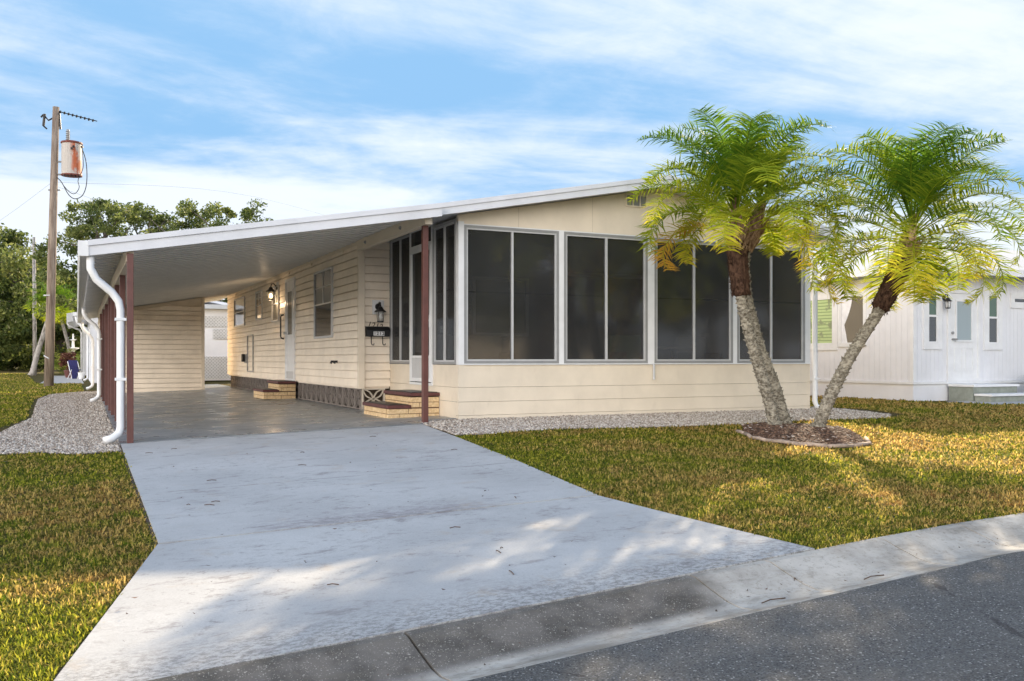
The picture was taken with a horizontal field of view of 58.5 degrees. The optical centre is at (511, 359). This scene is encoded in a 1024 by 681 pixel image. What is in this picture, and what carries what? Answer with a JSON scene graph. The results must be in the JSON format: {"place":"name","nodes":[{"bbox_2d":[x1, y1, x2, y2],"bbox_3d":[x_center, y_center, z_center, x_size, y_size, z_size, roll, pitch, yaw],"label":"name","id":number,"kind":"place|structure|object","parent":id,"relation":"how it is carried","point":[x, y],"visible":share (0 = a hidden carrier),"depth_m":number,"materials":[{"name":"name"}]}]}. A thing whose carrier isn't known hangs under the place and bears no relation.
{"place":"outdoors","nodes":[
{"label":"outdoors","id":0,"kind":"place"},
{"bbox_2d":[0,391,120,454],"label":"gravel","id":1,"kind":"structure","parent":0,"point":[63,429],"depth_m":12.38,"materials":[{"name":"grey gravel"}]},
{"bbox_2d":[54,424,814,680],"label":"driveway","id":2,"kind":"structure","parent":0,"point":[269,514],"depth_m":5.38,"materials":[{"name":"concrete"}]},
{"bbox_2d":[415,355,514,382],"bbox_3d":[-0.788,0.008,15.458,1.650,0.860,0.750,0,0,-25],"label":"window sill","id":3,"kind":"structure","parent":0,"point":[479,363],"depth_m":15.26,"materials":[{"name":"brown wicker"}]},
{"bbox_2d":[0,366,1023,680],"bbox_3d":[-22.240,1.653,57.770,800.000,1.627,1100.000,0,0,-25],"label":"ground","id":4,"kind":"structure","parent":0,"point":[94,388],"depth_m":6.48,"materials":[{"name":"green plant"}]},
{"bbox_2d":[0,344,32,370],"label":"hedge shrub","id":5,"kind":"object","parent":4,"relation":"on","point":[11,364],"visible":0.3,"depth_m":79.11,"materials":[{"name":"green plant"}]},
{"bbox_2d":[0,223,46,361],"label":"oak tree","id":6,"kind":"object","parent":4,"relation":"on","point":[13,240],"visible":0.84,"depth_m":69.10,"materials":[{"name":"green plant"}]},
{"bbox_2d":[10,341,44,370],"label":"hedge shrub","id":7,"kind":"object","parent":4,"relation":"on","point":[23,360],"visible":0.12,"depth_m":78.39,"materials":[{"name":"green plant"}]},
{"bbox_2d":[31,237,36,374],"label":"utility pole","id":8,"kind":"object","parent":4,"relation":"on","point":[34,302],"visible":0.67,"depth_m":57.49,"materials":[{"name":"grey wood"}]},
{"bbox_2d":[0,255,80,369],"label":"oak tree","id":9,"kind":"object","parent":4,"relation":"on","point":[61,265],"visible":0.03,"depth_m":86.24,"materials":[{"name":"green plant"}]},
{"bbox_2d":[0,274,81,370],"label":"oak tree","id":10,"kind":"object","parent":4,"relation":"on","point":[60,345],"visible":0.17,"depth_m":74.06,"materials":[{"name":"green plant"}]},
{"bbox_2d":[23,281,75,374],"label":"palm tree","id":11,"kind":"object","parent":4,"relation":"on","point":[38,350],"visible":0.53,"depth_m":55.14,"materials":[{"name":"green plant"}]},
{"bbox_2d":[37,288,76,351],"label":"palm tree","id":12,"kind":"object","parent":4,"relation":"on","point":[65,333],"visible":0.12,"depth_m":60.76,"materials":[{"name":"green plant"}]},
{"bbox_2d":[38,348,80,373],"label":"areca palm","id":13,"kind":"object","parent":4,"relation":"on","point":[58,368],"visible":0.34,"depth_m":60.22,"materials":[{"name":"green plant"}]},
{"bbox_2d":[41,376,83,383],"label":"walkway","id":14,"kind":"structure","parent":4,"relation":"on","point":[60,379],"depth_m":41.42,"materials":[{"name":"concrete"}]},
{"bbox_2d":[58,352,76,377],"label":"potted shrub","id":15,"kind":"object","parent":14,"relation":"on","point":[67,357],"visible":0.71,"depth_m":47.81,"materials":[{"name":"brown plant"}]},
{"bbox_2d":[67,360,81,378],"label":"garden chair","id":16,"kind":"object","parent":14,"relation":"on","point":[73,365],"visible":0.94,"depth_m":45.38,"materials":[{"name":"blue fabric"}]},
{"bbox_2d":[78,372,84,378],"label":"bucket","id":17,"kind":"object","parent":14,"relation":"on","point":[81,375],"visible":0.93,"depth_m":44.50,"materials":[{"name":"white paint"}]},
{"bbox_2d":[40,106,96,386],"bbox_3d":[-15.660,-3.820,32.336,1.936,10.187,0.334,0,0,-10],"label":"utility pole","id":18,"kind":"object","parent":4,"relation":"on","point":[50,295],"visible":0.96,"depth_m":32.16,"materials":[{"name":"brown wood"}]},
{"bbox_2d":[60,129,83,177],"bbox_3d":[-15.524,-7.252,32.245,0.738,1.715,0.778,0,0,-25],"label":"transformer","id":19,"kind":"object","parent":18,"relation":"attached to","point":[71,158],"visible":1,"depth_m":32.01,"materials":[{"name":"grey metal"}]},
{"bbox_2d":[56,149,86,198],"bbox_3d":[-15.550,-6.555,32.227,1.139,1.819,0.049,0,0,-1],"label":"cable","id":20,"kind":"object","parent":19,"relation":"attached to","point":[86,180],"visible":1,"depth_m":32.23,"materials":[{"name":"black rubber"}]},
{"bbox_2d":[64,151,83,193],"bbox_3d":[-15.483,-6.591,32.231,0.738,1.540,0.050,0,0,-1],"label":"cable","id":21,"kind":"object","parent":19,"relation":"attached to","point":[78,178],"visible":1,"depth_m":32.23,"materials":[{"name":"black rubber"}]},
{"bbox_2d":[63,182,315,212],"bbox_3d":[-11.143,-7.040,46.667,0.092,1.568,30.477,0,0,19],"label":"cable","id":22,"kind":"object","parent":18,"relation":"attached to","point":[170,186],"visible":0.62,"depth_m":37.93,"materials":[{"name":"black metal"}]},
{"bbox_2d":[70,334,78,351],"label":"garden fountain","id":23,"kind":"object","parent":4,"relation":"on","point":[73,345],"visible":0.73,"depth_m":66.37,"materials":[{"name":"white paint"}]},
{"bbox_2d":[67,313,86,374],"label":"white house","id":24,"kind":"structure","parent":4,"relation":"on","point":[70,323],"depth_m":54.98,"materials":[{"name":"white"}]},
{"bbox_2d":[53,446,157,680],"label":"driveway base","id":25,"kind":"object","parent":4,"relation":"on","point":[144,511],"visible":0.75,"depth_m":6.41,"materials":[{"name":"concrete"}]},
{"bbox_2d":[30,197,209,326],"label":"oak tree","id":26,"kind":"object","parent":4,"relation":"on","point":[116,217],"visible":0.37,"depth_m":50.98,"materials":[{"name":"green plant"}]},
{"bbox_2d":[73,301,227,382],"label":"white house","id":27,"kind":"structure","parent":4,"relation":"on","point":[90,329],"depth_m":36.69,"materials":[{"name":"white"}]},
{"bbox_2d":[141,198,272,302],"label":"oak tree","id":28,"kind":"object","parent":4,"relation":"on","point":[190,213],"visible":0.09,"depth_m":50.72,"materials":[{"name":"green plant"}]},
{"bbox_2d":[205,304,230,379],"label":"lattice shed","id":29,"kind":"structure","parent":4,"relation":"on","point":[216,340],"depth_m":34.35,"materials":[{"name":"white"}]},
{"bbox_2d":[101,384,455,444],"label":"carport slab","id":30,"kind":"structure","parent":4,"relation":"on","point":[213,410],"depth_m":13.99,"materials":[{"name":"grey concrete"}]},
{"bbox_2d":[97,297,204,392],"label":"storage shed","id":31,"kind":"structure","parent":30,"relation":"on","point":[169,346],"depth_m":25.58,"materials":[{"name":"beige"}]},
{"bbox_2d":[77,203,442,444],"bbox_3d":[-7.307,-0.546,20.390,4.320,3.013,20.738,0,0,-25],"label":"carport","id":32,"kind":"object","parent":30,"relation":"on","point":[116,276],"visible":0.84,"depth_m":12.80,"materials":[{"name":"white paint"}]},
{"bbox_2d":[253,380,295,398],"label":"brick steps","id":33,"kind":"structure","parent":30,"relation":"on","point":[280,389],"depth_m":19.36,"materials":[{"name":"beige brick"}]},
{"bbox_2d":[362,390,439,417],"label":"brick steps","id":34,"kind":"structure","parent":30,"relation":"on","point":[400,403],"depth_m":13.23,"materials":[{"name":"beige brick"}]},
{"bbox_2d":[227,175,847,418],"bbox_3d":[-1.689,-0.946,21.891,7.525,3.652,18.260,0,0,-25],"label":"mobile home","id":35,"kind":"object","parent":4,"relation":"on","point":[561,298],"visible":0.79,"depth_m":13.98,"materials":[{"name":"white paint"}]},
{"bbox_2d":[234,296,245,326],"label":"side window","id":36,"kind":"structure","parent":35,"relation":"in","point":[239,303],"depth_m":26.11,"materials":[{"name":"glass"}]},
{"bbox_2d":[241,354,246,362],"bbox_3d":[-7.377,-0.024,25.141,0.120,0.247,0.240,0,0,-25],"label":"electric meter","id":37,"kind":"object","parent":35,"relation":"attached to","point":[244,358],"visible":1,"depth_m":25.05,"materials":[{"name":"grey metal"}]},
{"bbox_2d":[255,290,262,319],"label":"side window","id":38,"kind":"structure","parent":35,"relation":"in","point":[258,295],"depth_m":23.25,"materials":[{"name":"glass"}]},
{"bbox_2d":[266,281,278,299],"bbox_3d":[-5.553,-1.579,21.136,0.281,0.437,0.230,0,0,-25],"label":"wall lantern","id":39,"kind":"object","parent":35,"relation":"attached to","point":[270,289],"depth_m":21.11,"materials":[{"name":"black metal"}]},
{"bbox_2d":[271,285,279,321],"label":"side window","id":40,"kind":"structure","parent":35,"relation":"in","point":[275,304],"depth_m":21.36,"materials":[{"name":"glass"}]},
{"bbox_2d":[280,314,283,339],"bbox_3d":[-5.163,-0.730,20.513,0.090,0.572,0.034,0,0,-25],"label":"grab bar","id":41,"kind":"object","parent":35,"relation":"attached to","point":[280,326],"visible":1,"depth_m":20.48,"materials":[{"name":"black metal"}]},
{"bbox_2d":[284,277,295,380],"bbox_3d":[-4.847,-0.640,19.899,0.100,2.240,0.940,0,0,-25],"label":"side door","id":42,"kind":"structure","parent":35,"relation":"in","point":[290,287],"depth_m":19.88,"materials":[{"name":"white paint"}]},
{"bbox_2d":[314,266,333,338],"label":"side window","id":43,"kind":"structure","parent":35,"relation":"in","point":[323,279],"depth_m":17.21,"materials":[{"name":"glass"}]},
{"bbox_2d":[365,326,389,344],"bbox_3d":[-2.235,-0.392,15.205,0.400,0.317,0.123,0,0,-25],"label":"mailbox","id":44,"kind":"object","parent":35,"relation":"attached to","point":[376,331],"visible":1,"depth_m":15.16,"materials":[{"name":"black metal"}]},
{"bbox_2d":[372,300,385,322],"bbox_3d":[-2.190,-0.800,15.168,0.200,0.380,0.244,0,0,-25],"label":"wall lantern","id":45,"kind":"object","parent":35,"relation":"attached to","point":[378,307],"depth_m":15.22,"materials":[{"name":"black metal"}]},
{"bbox_2d":[390,233,408,363],"bbox_3d":[-1.808,-0.970,14.911,0.062,2.080,1.040,0,0,-25],"label":"porch window","id":46,"kind":"structure","parent":35,"relation":"in","point":[399,247],"depth_m":14.90,"materials":[{"name":"black glass"}]},
{"bbox_2d":[409,223,436,385],"bbox_3d":[-1.397,-0.815,13.969,0.149,2.410,1.005,0,0,-25],"label":"screen door","id":47,"kind":"structure","parent":35,"relation":"in","point":[414,237],"depth_m":14.13,"materials":[{"name":"white paint"}]},
{"bbox_2d":[432,218,456,363],"bbox_3d":[-0.954,-0.945,13.119,0.062,2.030,0.901,0,0,-25],"label":"porch window","id":48,"kind":"structure","parent":35,"relation":"in","point":[443,234],"depth_m":13.10,"materials":[{"name":"grey glass"}]},
{"bbox_2d":[464,225,558,363],"bbox_3d":[-0.002,-0.903,13.001,1.489,1.923,0.062,0,0,-25],"label":"porch window","id":49,"kind":"structure","parent":35,"relation":"in","point":[511,275],"depth_m":12.98,"materials":[{"name":"grey glass"}]},
{"bbox_2d":[564,232,647,362],"bbox_3d":[1.403,-0.903,13.671,1.456,1.923,0.062,0,0,-25],"label":"porch window","id":50,"kind":"structure","parent":35,"relation":"in","point":[606,276],"depth_m":13.65,"materials":[{"name":"grey glass"}]},
{"bbox_2d":[654,238,732,362],"bbox_3d":[2.852,-0.903,14.361,1.506,1.923,0.062,0,0,-25],"label":"porch window","id":51,"kind":"structure","parent":35,"relation":"in","point":[693,306],"depth_m":14.35,"materials":[{"name":"black glass"}]},
{"bbox_2d":[737,245,804,362],"bbox_3d":[4.252,-0.903,15.027,1.426,1.923,0.062,0,0,-25],"label":"porch window","id":52,"kind":"structure","parent":35,"relation":"in","point":[779,302],"depth_m":15.10,"materials":[{"name":"grey glass"}]},
{"bbox_2d":[148,513,1023,680],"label":"kerb","id":53,"kind":"structure","parent":4,"relation":"on","point":[464,650],"depth_m":4.23,"materials":[{"name":"concrete"}]},
{"bbox_2d":[426,413,878,434],"bbox_3d":[2.384,0.868,13.275,7.600,0.068,2.120,0,0,-25],"label":"gravel strip","id":54,"kind":"object","parent":4,"relation":"on","point":[599,428],"visible":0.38,"depth_m":11.79,"materials":[{"name":"grey gravel"}]},
{"bbox_2d":[735,430,871,447],"bbox_3d":[3.284,0.914,10.500,1.588,0.098,1.147,0,0,23],"label":"bed edging","id":55,"kind":"object","parent":4,"relation":"on","point":[867,442],"visible":0.96,"depth_m":10.05,"materials":[{"name":"concrete"}]},
{"bbox_2d":[808,242,1023,400],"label":"white cottage","id":56,"kind":"structure","parent":4,"relation":"on","point":[921,351],"depth_m":19.02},
{"bbox_2d":[810,291,837,350],"bbox_3d":[6.902,-0.845,20.411,0.025,1.290,0.980,0,0,-25],"label":"window","id":57,"kind":"structure","parent":56,"relation":"in","point":[827,313],"depth_m":20.27,"materials":[{"name":"white paint"}]},
{"bbox_2d":[837,292,866,346],"bbox_3d":[7.289,-0.845,19.598,0.025,1.150,0.800,0,0,-25],"label":"window","id":58,"kind":"structure","parent":56,"relation":"in","point":[851,314],"depth_m":19.64,"materials":[{"name":"white paint"}]},
{"bbox_2d":[923,286,941,348],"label":"window","id":59,"kind":"structure","parent":56,"relation":"in","point":[932,314],"depth_m":18.40,"materials":[{"name":"white paint"}]},
{"bbox_2d":[942,294,951,308],"bbox_3d":[8.784,-1.170,18.442,0.170,0.301,0.194,0,0,-25],"label":"wall lantern","id":60,"kind":"object","parent":56,"relation":"attached to","point":[947,300],"depth_m":18.42,"materials":[{"name":"black metal"}]},
{"bbox_2d":[947,289,979,380],"bbox_3d":[9.299,-0.485,18.756,0.960,1.870,0.090,0,0,-25],"label":"front door","id":61,"kind":"structure","parent":56,"relation":"in","point":[963,322],"depth_m":18.77,"materials":[{"name":"white paint"}]},
{"bbox_2d":[983,288,1002,349],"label":"window","id":62,"kind":"structure","parent":56,"relation":"in","point":[992,308],"depth_m":19.17,"materials":[{"name":"white paint"}]},
{"bbox_2d":[1010,292,1023,308],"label":"sign","id":63,"kind":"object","parent":56,"relation":"in","point":[1016,299],"depth_m":19.48,"materials":[{"name":"white paint"}]},
{"bbox_2d":[948,383,1023,401],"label":"entrance steps","id":64,"kind":"structure","parent":4,"relation":"on","point":[990,392],"depth_m":18.16,"materials":[{"name":"white paint"}]},
{"bbox_2d":[949,401,1023,404],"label":"neighbour walk","id":65,"kind":"structure","parent":4,"relation":"on","point":[1015,402],"depth_m":17.53,"materials":[{"name":"concrete"}]},
{"bbox_2d":[0,0,1023,299],"label":"sky","id":66,"kind":"structure","parent":0,"point":[322,107],"materials":[{"name":"blue"}]},
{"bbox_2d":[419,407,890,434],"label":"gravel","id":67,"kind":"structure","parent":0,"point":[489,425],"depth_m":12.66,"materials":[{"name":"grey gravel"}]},
{"bbox_2d":[468,551,1023,680],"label":"road","id":68,"kind":"structure","parent":0,"point":[963,622],"depth_m":3.77,"materials":[{"name":"grey asphalt"}]},
{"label":"mulch bed","id":69,"kind":"structure","parent":0,"visible":0},
{"bbox_2d":[742,422,865,445],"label":"wood mulch","id":70,"kind":"object","parent":69,"relation":"on","point":[801,432],"visible":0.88,"depth_m":10.87,"materials":[{"name":"brown wood"}]},
{"bbox_2d":[624,101,863,424],"bbox_3d":[3.000,-1.111,11.974,3.074,4.137,3.037,0,0,-25],"label":"palm tree","id":71,"kind":"object","parent":70,"relation":"on","point":[729,168],"visible":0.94,"depth_m":11.61,"materials":[{"name":"green plant"}]},
{"bbox_2d":[774,121,1023,431],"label":"palm tree","id":72,"kind":"object","parent":70,"relation":"on","point":[910,177],"visible":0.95,"depth_m":11.59,"materials":[{"name":"green plant"}]}
]}

